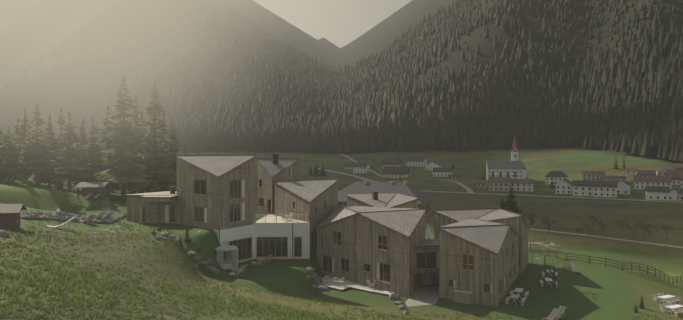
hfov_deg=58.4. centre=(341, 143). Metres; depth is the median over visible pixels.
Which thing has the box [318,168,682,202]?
road
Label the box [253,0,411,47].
sky
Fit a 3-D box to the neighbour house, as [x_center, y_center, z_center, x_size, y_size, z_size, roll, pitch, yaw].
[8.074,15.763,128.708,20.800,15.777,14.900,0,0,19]
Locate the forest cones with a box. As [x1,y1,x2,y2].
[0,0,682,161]
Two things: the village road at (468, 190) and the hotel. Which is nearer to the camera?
the hotel
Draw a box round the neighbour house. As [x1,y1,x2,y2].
[338,181,434,238]
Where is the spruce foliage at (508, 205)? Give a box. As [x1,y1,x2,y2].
[0,98,645,312]
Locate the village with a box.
[344,137,682,200]
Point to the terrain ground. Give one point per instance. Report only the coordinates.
(32, 30)
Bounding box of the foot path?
[530,228,682,247]
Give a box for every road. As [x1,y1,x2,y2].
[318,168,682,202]
[340,154,473,192]
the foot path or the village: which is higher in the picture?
the village
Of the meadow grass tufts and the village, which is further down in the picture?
the meadow grass tufts
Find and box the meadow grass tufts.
[0,211,681,319]
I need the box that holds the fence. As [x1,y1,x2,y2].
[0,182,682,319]
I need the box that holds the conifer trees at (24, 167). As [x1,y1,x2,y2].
[0,76,176,194]
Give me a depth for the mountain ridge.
7002.50 m
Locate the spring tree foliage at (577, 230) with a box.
[342,175,674,274]
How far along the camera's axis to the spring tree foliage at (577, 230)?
203.55 m
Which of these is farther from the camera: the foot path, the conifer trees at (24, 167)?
the foot path
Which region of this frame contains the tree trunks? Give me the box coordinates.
[1,86,668,311]
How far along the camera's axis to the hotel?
75.04 m
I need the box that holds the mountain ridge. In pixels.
[319,37,338,47]
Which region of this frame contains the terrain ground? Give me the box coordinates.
[0,0,682,319]
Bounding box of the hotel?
[122,154,529,306]
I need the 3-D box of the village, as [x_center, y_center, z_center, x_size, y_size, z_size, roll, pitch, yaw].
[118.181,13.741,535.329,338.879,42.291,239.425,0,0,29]

